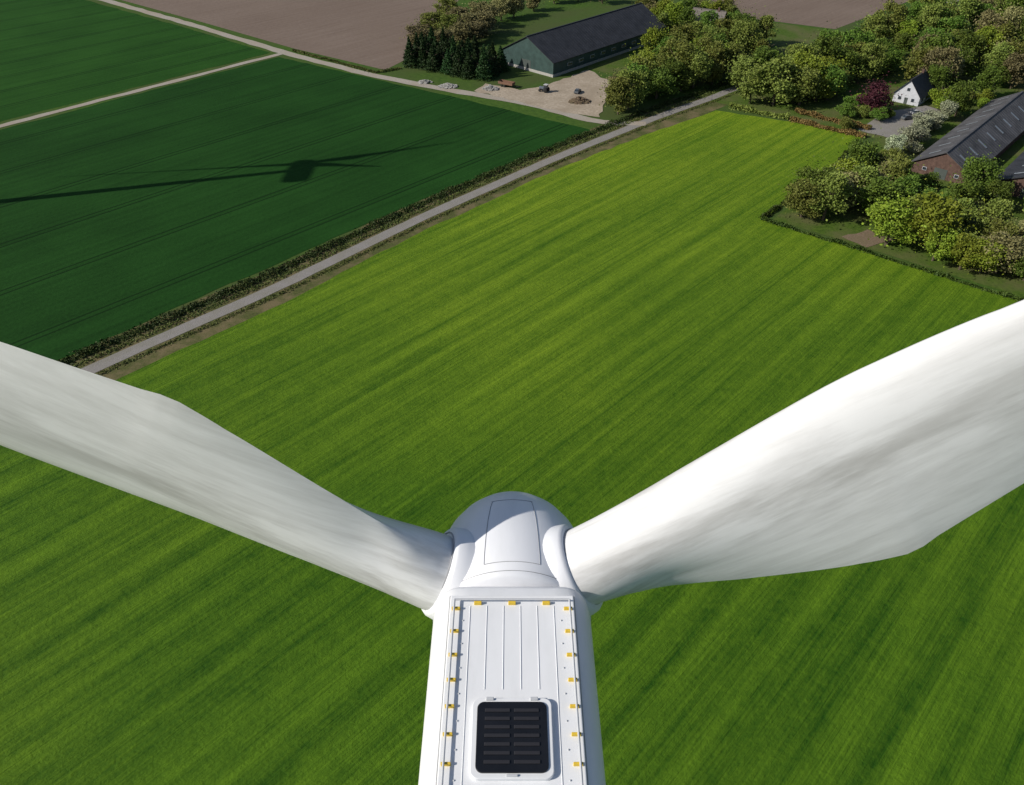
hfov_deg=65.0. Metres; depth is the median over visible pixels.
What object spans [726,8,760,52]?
broadleaf tree
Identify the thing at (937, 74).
broadleaf tree
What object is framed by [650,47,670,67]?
broadleaf tree
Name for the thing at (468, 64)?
conifer tree
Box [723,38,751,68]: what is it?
broadleaf tree
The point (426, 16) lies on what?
broadleaf tree
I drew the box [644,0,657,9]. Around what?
broadleaf tree
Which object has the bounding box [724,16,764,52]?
broadleaf tree
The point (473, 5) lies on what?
broadleaf tree
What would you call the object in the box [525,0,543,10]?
broadleaf tree
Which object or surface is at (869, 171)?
broadleaf tree
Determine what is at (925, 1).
broadleaf tree
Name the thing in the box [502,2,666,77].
barn
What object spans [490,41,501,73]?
conifer tree
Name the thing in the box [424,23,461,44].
broadleaf tree
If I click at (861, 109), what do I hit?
bush
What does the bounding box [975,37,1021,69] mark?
broadleaf tree
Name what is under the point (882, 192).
broadleaf tree
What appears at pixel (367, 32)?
ploughed field
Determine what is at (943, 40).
broadleaf tree
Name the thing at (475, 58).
conifer tree
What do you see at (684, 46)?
broadleaf tree
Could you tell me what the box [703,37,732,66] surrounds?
broadleaf tree
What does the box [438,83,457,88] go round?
rubble pile
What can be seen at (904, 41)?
broadleaf tree
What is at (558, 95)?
farm yard
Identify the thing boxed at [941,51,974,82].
broadleaf tree
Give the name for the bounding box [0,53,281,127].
dirt track
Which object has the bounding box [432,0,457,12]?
broadleaf tree
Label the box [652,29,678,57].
broadleaf tree
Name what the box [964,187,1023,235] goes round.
broadleaf tree
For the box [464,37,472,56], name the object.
conifer tree
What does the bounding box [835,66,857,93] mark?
broadleaf tree
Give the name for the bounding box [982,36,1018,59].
broadleaf tree
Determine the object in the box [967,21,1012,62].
broadleaf tree
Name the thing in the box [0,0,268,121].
crop field
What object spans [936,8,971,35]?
broadleaf tree
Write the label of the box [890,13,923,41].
broadleaf tree
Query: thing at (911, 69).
broadleaf tree
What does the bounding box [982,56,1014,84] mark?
broadleaf tree
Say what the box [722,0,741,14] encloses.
broadleaf tree
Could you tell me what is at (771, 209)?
hedge
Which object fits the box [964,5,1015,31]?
broadleaf tree
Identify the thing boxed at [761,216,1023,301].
hedge
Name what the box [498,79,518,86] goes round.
farm trailer
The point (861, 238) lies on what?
bare patch
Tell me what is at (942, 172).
door
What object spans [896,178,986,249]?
broadleaf tree
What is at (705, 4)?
broadleaf tree
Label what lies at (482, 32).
broadleaf tree
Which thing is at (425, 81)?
rubble pile
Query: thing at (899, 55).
broadleaf tree
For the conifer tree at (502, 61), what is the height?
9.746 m
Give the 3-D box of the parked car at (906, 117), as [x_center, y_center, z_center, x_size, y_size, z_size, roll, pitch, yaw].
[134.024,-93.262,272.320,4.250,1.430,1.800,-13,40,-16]
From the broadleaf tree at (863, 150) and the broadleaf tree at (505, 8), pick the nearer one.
the broadleaf tree at (863, 150)
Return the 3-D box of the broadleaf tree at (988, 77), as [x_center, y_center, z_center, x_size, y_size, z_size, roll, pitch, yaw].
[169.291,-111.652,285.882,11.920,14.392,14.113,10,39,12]
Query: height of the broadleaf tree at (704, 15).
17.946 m
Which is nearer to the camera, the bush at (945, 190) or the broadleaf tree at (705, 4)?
the bush at (945, 190)
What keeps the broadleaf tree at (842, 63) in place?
on the garden lawn at (850, 221)
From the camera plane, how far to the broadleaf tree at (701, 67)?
291.48 m
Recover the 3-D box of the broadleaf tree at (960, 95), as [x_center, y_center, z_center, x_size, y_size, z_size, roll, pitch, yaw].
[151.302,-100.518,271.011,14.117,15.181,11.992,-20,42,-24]
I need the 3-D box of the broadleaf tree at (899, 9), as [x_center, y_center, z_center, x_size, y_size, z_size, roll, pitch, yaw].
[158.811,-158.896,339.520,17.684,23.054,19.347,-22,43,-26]
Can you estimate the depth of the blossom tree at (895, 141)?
244.42 m
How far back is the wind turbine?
17.98 m
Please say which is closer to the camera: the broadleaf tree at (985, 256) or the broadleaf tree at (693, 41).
the broadleaf tree at (985, 256)
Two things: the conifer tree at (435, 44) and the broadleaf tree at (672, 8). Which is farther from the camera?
the broadleaf tree at (672, 8)
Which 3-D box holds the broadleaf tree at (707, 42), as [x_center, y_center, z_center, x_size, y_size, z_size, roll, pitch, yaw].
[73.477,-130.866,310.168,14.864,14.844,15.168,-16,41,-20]
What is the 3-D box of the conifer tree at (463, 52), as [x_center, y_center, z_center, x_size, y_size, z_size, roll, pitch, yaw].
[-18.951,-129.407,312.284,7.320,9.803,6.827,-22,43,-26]
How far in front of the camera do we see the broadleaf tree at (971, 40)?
309.32 m
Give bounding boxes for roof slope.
[693,8,725,20]
[911,71,934,99]
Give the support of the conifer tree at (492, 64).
on the ground at (546, 14)
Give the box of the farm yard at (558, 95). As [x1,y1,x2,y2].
[475,70,608,116]
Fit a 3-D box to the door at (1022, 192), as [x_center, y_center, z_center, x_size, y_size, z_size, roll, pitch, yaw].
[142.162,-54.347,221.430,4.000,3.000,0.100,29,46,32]
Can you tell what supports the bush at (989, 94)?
on the garden lawn at (850, 221)
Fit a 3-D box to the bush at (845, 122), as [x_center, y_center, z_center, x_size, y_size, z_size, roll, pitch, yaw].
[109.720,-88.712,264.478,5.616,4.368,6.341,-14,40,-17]
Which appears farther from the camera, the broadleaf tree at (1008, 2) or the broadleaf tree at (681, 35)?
the broadleaf tree at (1008, 2)
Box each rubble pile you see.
[417,79,432,83]
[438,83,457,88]
[482,84,498,90]
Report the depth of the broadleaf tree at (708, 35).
311.06 m
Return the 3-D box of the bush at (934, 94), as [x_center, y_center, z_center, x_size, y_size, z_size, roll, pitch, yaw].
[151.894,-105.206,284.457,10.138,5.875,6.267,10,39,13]
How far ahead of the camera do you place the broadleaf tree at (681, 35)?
315.39 m
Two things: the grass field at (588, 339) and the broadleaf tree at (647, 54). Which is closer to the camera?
the grass field at (588, 339)
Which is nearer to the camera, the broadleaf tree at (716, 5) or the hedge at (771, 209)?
the hedge at (771, 209)
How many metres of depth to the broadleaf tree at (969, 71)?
299.78 m
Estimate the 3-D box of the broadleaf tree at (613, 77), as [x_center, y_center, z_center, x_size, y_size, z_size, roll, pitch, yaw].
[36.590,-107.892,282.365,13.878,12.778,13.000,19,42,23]
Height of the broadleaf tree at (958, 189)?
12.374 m
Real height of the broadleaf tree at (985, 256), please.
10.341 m
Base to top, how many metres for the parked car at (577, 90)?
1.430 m
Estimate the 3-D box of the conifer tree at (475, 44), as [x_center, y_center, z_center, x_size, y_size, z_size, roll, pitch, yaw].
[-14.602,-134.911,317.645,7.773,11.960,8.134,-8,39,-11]
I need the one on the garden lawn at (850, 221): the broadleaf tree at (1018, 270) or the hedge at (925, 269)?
the broadleaf tree at (1018, 270)
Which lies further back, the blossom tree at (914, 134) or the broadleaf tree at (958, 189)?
the blossom tree at (914, 134)
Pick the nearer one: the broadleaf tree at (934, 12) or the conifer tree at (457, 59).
the conifer tree at (457, 59)
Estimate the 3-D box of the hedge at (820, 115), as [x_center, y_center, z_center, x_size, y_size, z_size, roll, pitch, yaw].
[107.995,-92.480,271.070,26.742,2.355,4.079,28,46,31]
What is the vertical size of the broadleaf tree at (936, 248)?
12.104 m
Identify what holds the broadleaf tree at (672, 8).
on the garden lawn at (850, 221)
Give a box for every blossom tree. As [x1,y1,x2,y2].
[884,133,907,151]
[897,123,930,140]
[898,125,924,152]
[911,112,935,130]
[924,109,947,129]
[931,100,958,116]
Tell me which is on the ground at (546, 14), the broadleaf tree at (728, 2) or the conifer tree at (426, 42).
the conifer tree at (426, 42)
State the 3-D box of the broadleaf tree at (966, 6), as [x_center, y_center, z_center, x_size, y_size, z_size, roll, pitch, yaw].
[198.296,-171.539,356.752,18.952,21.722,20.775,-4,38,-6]
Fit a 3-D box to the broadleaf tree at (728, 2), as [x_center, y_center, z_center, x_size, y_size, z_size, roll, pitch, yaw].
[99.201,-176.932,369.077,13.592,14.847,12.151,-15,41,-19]
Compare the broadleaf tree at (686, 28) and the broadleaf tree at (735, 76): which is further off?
the broadleaf tree at (686, 28)
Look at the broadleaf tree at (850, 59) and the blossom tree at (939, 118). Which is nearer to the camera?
the blossom tree at (939, 118)
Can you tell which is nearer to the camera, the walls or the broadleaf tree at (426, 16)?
the walls
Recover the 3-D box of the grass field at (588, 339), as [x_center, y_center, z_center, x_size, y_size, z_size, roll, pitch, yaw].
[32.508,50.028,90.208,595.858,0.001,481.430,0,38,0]
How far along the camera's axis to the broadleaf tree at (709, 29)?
326.48 m
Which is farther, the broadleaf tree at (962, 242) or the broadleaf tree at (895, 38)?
the broadleaf tree at (895, 38)
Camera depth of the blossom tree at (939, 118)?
262.54 m
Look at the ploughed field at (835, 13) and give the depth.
393.47 m
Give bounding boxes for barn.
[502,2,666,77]
[911,91,1023,182]
[998,151,1023,198]
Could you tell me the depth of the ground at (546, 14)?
314.47 m
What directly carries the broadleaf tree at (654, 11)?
on the garden lawn at (850, 221)
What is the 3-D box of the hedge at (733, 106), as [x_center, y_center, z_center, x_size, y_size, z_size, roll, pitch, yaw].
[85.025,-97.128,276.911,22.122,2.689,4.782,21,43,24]
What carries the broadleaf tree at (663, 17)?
on the garden lawn at (850, 221)
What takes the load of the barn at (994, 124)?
on the garden lawn at (850, 221)
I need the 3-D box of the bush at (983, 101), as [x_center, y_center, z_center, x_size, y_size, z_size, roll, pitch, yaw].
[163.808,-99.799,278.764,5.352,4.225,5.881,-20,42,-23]
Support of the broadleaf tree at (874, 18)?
on the garden lawn at (850, 221)
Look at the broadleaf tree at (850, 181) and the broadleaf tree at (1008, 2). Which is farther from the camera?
the broadleaf tree at (1008, 2)
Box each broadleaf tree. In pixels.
[399,16,435,44]
[408,8,445,31]
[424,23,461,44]
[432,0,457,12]
[433,6,463,34]
[436,2,470,17]
[442,16,480,42]
[450,8,483,27]
[458,16,496,41]
[461,5,500,32]
[462,0,492,13]
[479,1,505,23]
[490,0,514,20]
[507,0,526,18]
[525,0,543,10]
[599,74,640,114]
[600,59,655,108]
[600,69,631,97]
[621,54,653,98]
[623,54,665,83]
[624,46,658,67]
[631,0,652,7]
[633,23,671,54]
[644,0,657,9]
[646,59,684,98]
[650,4,662,17]
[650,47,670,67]
[652,25,703,70]
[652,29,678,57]
[653,10,672,30]
[653,52,690,89]
[654,0,672,21]
[659,0,683,29]
[660,29,688,42]
[666,21,700,41]
[672,1,697,26]
[674,39,718,87]
[679,0,700,9]
[686,15,707,41]
[691,9,721,36]
[691,33,699,44]
[694,31,720,51]
[695,18,721,36]
[695,28,721,48]
[696,26,729,43]
[698,0,711,8]
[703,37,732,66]
[704,58,725,84]
[706,43,730,76]
[708,0,727,10]
[711,15,736,42]
[716,24,731,40]
[719,49,765,87]
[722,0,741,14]
[723,0,743,13]
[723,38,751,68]
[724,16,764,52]
[725,10,758,35]
[726,5,741,25]
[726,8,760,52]
[727,1,762,30]
[731,61,780,103]
[741,39,781,68]
[747,48,819,105]
[751,39,770,56]
[755,9,780,42]
[769,54,801,95]
[771,35,830,72]
[778,175,829,217]
[783,60,830,104]
[788,42,829,98]
[790,153,852,192]
[799,157,860,222]
[804,26,852,60]
[807,72,842,101]
[811,21,842,48]
[818,51,859,77]
[818,160,866,206]
[820,59,854,99]
[831,38,867,80]
[831,148,876,182]
[832,125,893,168]
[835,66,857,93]
[839,22,878,50]
[841,32,865,58]
[843,155,893,203]
[849,34,896,81]
[849,166,913,225]
[858,4,905,43]
[859,183,925,248]
[871,152,895,173]
[872,33,896,52]
[872,166,902,185]
[873,0,910,37]
[874,146,927,186]
[875,151,903,163]
[880,51,900,74]
[888,45,911,63]
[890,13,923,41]
[890,31,902,45]
[891,42,948,81]
[891,169,929,203]
[895,28,912,52]
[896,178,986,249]
[901,186,944,215]
[905,0,926,21]
[905,0,938,17]
[907,184,945,200]
[910,21,945,49]
[910,30,940,58]
[911,25,972,59]
[911,26,927,45]
[911,40,972,85]
[913,0,954,40]
[913,0,955,21]
[915,219,962,260]
[919,56,958,90]
[920,2,969,15]
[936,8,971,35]
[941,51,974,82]
[941,72,984,117]
[942,0,982,22]
[944,170,1001,204]
[945,19,993,63]
[947,24,969,47]
[949,228,988,273]
[950,141,1004,195]
[953,37,981,80]
[954,223,987,250]
[955,197,982,226]
[956,231,1016,277]
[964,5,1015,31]
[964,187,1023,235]
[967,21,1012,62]
[969,3,996,28]
[970,59,1004,92]
[972,226,1023,273]
[973,0,1002,27]
[974,213,1023,246]
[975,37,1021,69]
[981,175,1021,205]
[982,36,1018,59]
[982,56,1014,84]
[988,19,1022,49]
[991,50,1023,88]
[992,0,1013,15]
[994,2,1023,38]
[998,0,1023,12]
[1001,33,1023,59]
[1009,255,1023,280]
[1011,12,1023,39]
[1015,220,1023,237]
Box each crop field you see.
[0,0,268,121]
[0,57,589,359]
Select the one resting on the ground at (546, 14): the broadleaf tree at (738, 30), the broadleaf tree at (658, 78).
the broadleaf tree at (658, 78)
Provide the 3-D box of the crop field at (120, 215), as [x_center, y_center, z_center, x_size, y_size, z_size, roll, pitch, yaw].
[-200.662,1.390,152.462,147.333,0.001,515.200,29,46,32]
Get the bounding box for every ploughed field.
[123,0,457,68]
[712,0,908,28]
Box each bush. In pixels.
[676,69,696,90]
[836,102,855,116]
[838,116,856,128]
[843,95,863,106]
[853,105,870,117]
[869,107,888,120]
[880,147,901,160]
[883,108,895,117]
[917,171,943,191]
[927,87,951,100]
[932,92,950,109]
[938,187,964,197]
[967,90,975,100]
[974,88,995,102]
[978,97,990,107]
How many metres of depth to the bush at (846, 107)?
271.98 m
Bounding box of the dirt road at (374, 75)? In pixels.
[100,0,645,125]
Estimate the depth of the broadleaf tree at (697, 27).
335.25 m
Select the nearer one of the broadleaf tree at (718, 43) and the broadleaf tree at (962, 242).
the broadleaf tree at (962, 242)
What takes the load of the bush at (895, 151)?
on the garden lawn at (850, 221)
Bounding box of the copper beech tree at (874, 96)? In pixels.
[850,71,908,114]
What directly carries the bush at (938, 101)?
on the garden lawn at (850, 221)
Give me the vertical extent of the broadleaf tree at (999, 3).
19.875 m
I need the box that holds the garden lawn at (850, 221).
[588,18,1023,296]
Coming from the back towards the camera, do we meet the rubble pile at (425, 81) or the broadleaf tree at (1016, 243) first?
the rubble pile at (425, 81)
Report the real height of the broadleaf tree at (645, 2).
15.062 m
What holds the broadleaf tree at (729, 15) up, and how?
on the garden lawn at (850, 221)
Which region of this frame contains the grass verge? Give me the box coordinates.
[61,95,725,379]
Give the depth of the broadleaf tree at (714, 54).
300.54 m
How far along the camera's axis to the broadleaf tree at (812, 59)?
283.05 m
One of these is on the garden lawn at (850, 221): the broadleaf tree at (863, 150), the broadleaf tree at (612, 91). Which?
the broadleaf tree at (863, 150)
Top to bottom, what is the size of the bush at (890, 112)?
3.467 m
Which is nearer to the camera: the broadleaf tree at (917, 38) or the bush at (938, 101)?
the bush at (938, 101)
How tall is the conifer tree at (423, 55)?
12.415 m
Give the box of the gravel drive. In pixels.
[858,105,940,136]
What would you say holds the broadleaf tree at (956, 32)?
on the garden lawn at (850, 221)
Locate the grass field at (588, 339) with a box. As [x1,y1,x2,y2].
[0,111,1023,784]
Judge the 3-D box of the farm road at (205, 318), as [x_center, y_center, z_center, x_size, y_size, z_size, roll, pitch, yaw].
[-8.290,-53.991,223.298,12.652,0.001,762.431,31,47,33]
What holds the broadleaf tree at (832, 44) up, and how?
on the garden lawn at (850, 221)
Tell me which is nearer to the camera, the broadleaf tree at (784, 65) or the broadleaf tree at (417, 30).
the broadleaf tree at (784, 65)
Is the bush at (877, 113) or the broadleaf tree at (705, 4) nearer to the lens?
the bush at (877, 113)
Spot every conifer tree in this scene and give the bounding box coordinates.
[401,36,417,67]
[411,32,419,59]
[415,36,431,69]
[416,31,429,57]
[420,35,429,63]
[423,44,441,72]
[427,26,437,45]
[432,37,441,51]
[434,45,445,69]
[439,27,446,50]
[439,48,452,74]
[440,38,449,65]
[449,35,459,66]
[450,45,467,76]
[456,46,466,71]
[459,52,477,79]
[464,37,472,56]
[470,49,479,76]
[471,35,480,56]
[474,44,495,81]
[483,49,499,77]
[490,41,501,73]
[497,45,510,72]
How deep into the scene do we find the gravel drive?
269.52 m
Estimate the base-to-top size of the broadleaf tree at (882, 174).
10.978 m
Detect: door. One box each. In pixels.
[521,58,530,68]
[934,167,947,179]
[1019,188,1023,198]
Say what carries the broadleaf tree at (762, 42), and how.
on the garden lawn at (850, 221)
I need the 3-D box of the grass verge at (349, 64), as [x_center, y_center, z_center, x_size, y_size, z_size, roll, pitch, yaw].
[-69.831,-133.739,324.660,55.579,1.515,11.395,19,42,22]
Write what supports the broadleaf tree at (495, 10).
on the ground at (546, 14)
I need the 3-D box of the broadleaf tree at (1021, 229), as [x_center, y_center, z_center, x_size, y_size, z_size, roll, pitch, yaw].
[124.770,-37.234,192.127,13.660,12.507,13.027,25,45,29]
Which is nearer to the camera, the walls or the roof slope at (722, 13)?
the walls
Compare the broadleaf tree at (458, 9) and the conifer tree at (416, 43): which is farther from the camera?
the broadleaf tree at (458, 9)
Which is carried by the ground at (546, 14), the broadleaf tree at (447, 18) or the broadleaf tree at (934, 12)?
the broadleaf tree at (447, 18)
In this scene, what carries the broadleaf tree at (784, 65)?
on the garden lawn at (850, 221)
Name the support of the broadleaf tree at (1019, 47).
on the garden lawn at (850, 221)
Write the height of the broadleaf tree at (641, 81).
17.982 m
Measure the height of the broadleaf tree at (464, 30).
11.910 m
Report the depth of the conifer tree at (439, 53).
314.94 m
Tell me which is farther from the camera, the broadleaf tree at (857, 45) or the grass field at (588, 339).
the broadleaf tree at (857, 45)
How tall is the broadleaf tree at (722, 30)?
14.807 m
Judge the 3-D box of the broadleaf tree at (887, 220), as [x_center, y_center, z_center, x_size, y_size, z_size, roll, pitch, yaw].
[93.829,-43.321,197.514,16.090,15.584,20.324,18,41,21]
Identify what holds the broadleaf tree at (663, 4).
on the garden lawn at (850, 221)
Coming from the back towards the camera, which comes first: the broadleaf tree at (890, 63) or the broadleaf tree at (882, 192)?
the broadleaf tree at (890, 63)
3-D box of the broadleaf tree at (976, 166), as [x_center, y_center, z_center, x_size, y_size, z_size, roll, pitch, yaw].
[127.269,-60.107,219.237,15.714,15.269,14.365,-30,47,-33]
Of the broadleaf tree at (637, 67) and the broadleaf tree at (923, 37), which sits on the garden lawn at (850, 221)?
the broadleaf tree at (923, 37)
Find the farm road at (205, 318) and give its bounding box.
[81,0,958,372]
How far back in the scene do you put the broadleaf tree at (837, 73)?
281.94 m
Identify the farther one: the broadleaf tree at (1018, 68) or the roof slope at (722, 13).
the roof slope at (722, 13)
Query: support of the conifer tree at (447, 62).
on the ground at (546, 14)
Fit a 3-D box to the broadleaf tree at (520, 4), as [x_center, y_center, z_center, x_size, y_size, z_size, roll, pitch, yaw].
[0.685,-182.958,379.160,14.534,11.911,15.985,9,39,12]
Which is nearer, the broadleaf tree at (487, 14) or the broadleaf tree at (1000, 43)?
the broadleaf tree at (1000, 43)
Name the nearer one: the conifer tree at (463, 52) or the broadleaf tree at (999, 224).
the broadleaf tree at (999, 224)
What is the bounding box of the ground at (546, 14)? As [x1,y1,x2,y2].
[0,0,1021,360]
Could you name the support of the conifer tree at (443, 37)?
on the ground at (546, 14)
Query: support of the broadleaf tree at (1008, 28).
on the garden lawn at (850, 221)
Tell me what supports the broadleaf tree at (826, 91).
on the garden lawn at (850, 221)
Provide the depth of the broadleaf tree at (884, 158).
227.62 m
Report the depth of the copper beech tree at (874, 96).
271.34 m
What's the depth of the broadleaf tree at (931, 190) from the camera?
208.43 m
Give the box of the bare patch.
[842,229,893,246]
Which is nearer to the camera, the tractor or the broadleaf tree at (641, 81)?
the broadleaf tree at (641, 81)
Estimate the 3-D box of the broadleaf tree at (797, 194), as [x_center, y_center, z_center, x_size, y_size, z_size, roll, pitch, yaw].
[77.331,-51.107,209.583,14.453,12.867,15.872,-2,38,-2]
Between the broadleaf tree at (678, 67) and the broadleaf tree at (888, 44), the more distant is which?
the broadleaf tree at (888, 44)
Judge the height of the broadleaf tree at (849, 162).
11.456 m
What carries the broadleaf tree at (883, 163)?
on the garden lawn at (850, 221)
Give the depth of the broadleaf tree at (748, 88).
278.46 m
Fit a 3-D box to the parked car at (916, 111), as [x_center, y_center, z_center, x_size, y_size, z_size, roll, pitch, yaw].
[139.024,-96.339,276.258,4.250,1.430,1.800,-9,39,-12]
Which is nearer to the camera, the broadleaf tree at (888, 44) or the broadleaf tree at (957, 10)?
the broadleaf tree at (888, 44)
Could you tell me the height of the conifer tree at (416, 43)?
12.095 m
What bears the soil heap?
on the farm yard at (558, 95)
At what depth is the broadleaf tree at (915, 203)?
203.09 m
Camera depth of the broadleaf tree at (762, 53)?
295.94 m
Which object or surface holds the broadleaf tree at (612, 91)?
on the ground at (546, 14)
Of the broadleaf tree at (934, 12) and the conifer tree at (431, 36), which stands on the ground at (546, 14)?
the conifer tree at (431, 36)
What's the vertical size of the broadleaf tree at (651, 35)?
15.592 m
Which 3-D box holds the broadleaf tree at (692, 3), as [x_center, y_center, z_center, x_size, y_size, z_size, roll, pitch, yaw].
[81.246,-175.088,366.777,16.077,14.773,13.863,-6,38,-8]
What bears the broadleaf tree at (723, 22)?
on the garden lawn at (850, 221)
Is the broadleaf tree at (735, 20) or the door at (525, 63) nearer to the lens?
the door at (525, 63)
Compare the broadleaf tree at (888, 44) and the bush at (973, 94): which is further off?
the broadleaf tree at (888, 44)
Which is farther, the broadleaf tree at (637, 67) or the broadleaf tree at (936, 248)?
the broadleaf tree at (637, 67)
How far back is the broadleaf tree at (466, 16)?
348.66 m
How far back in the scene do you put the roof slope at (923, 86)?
283.97 m
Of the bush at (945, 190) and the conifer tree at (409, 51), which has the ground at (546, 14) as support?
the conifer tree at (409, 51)
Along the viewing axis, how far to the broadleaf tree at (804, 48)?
293.77 m
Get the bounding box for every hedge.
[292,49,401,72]
[728,102,790,119]
[758,150,847,218]
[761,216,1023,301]
[788,116,866,138]
[795,107,871,129]
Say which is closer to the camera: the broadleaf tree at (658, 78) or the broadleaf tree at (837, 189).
the broadleaf tree at (837, 189)
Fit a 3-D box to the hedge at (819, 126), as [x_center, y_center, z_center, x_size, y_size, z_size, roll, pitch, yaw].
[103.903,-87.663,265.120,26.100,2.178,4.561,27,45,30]
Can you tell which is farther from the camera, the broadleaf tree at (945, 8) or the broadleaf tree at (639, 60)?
the broadleaf tree at (945, 8)
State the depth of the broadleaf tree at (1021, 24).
335.62 m
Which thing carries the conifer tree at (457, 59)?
on the ground at (546, 14)
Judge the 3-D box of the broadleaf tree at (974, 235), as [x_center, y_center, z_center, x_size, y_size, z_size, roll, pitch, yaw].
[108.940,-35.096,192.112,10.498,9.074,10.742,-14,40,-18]
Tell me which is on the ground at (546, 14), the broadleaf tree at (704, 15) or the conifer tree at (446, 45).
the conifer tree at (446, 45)
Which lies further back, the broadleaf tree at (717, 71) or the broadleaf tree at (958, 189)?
the broadleaf tree at (717, 71)
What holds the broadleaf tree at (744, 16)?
on the garden lawn at (850, 221)
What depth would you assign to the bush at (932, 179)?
222.88 m
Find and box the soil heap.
[568,96,589,103]
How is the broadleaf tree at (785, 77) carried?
on the garden lawn at (850, 221)
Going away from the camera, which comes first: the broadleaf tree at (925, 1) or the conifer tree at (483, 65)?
the conifer tree at (483, 65)
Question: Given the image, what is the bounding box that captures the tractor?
[538,84,549,92]
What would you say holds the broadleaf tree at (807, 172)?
on the garden lawn at (850, 221)
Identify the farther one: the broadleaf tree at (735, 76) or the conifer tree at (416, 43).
the conifer tree at (416, 43)
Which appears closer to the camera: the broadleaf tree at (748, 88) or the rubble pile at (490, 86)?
the broadleaf tree at (748, 88)
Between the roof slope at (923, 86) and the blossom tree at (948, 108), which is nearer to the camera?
the blossom tree at (948, 108)
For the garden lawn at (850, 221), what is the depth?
269.69 m
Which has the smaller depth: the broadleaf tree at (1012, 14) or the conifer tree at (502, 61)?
the conifer tree at (502, 61)
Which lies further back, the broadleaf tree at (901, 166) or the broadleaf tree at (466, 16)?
the broadleaf tree at (466, 16)
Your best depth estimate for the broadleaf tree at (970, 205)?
204.43 m
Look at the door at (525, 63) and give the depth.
315.45 m
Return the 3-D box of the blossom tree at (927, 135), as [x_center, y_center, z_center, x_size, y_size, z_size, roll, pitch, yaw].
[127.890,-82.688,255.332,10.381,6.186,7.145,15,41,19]
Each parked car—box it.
[574,88,580,93]
[901,114,913,119]
[910,109,921,114]
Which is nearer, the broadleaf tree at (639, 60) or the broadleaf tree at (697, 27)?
the broadleaf tree at (639, 60)
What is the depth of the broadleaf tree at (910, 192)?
211.32 m
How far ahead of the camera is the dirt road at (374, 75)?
316.23 m
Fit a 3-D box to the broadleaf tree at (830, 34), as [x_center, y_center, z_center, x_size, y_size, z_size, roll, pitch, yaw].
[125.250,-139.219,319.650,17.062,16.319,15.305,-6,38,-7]
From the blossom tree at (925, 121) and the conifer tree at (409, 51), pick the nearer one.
the blossom tree at (925, 121)
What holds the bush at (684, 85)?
on the garden lawn at (850, 221)
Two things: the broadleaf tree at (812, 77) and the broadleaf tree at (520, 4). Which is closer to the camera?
the broadleaf tree at (812, 77)
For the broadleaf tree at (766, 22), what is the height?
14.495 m
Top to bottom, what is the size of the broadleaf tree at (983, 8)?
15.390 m
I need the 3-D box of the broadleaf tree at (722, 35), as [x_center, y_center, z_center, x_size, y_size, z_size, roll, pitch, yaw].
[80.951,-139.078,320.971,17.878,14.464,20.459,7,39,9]
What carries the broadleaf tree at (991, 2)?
on the garden lawn at (850, 221)
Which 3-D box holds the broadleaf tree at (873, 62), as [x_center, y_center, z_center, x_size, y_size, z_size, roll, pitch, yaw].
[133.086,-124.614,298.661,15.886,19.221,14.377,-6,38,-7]
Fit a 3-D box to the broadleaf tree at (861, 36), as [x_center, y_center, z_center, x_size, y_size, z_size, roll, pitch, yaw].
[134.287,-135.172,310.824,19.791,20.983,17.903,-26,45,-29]
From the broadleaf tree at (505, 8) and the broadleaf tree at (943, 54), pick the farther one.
the broadleaf tree at (505, 8)
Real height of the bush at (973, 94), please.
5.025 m
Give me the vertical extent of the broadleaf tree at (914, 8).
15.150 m
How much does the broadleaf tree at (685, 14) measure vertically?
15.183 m
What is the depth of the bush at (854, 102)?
278.66 m
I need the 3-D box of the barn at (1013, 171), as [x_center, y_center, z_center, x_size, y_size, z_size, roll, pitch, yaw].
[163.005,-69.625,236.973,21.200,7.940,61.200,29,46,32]
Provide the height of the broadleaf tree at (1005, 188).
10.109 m
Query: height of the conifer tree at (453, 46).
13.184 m
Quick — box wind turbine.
[0,300,1023,784]
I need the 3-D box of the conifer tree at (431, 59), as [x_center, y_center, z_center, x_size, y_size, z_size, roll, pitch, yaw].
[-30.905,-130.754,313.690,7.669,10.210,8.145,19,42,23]
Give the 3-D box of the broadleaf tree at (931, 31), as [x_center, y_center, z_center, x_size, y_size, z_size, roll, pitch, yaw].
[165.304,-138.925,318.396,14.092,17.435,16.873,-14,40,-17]
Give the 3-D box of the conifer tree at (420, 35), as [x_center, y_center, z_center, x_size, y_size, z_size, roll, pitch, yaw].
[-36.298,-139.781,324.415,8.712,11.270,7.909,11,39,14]

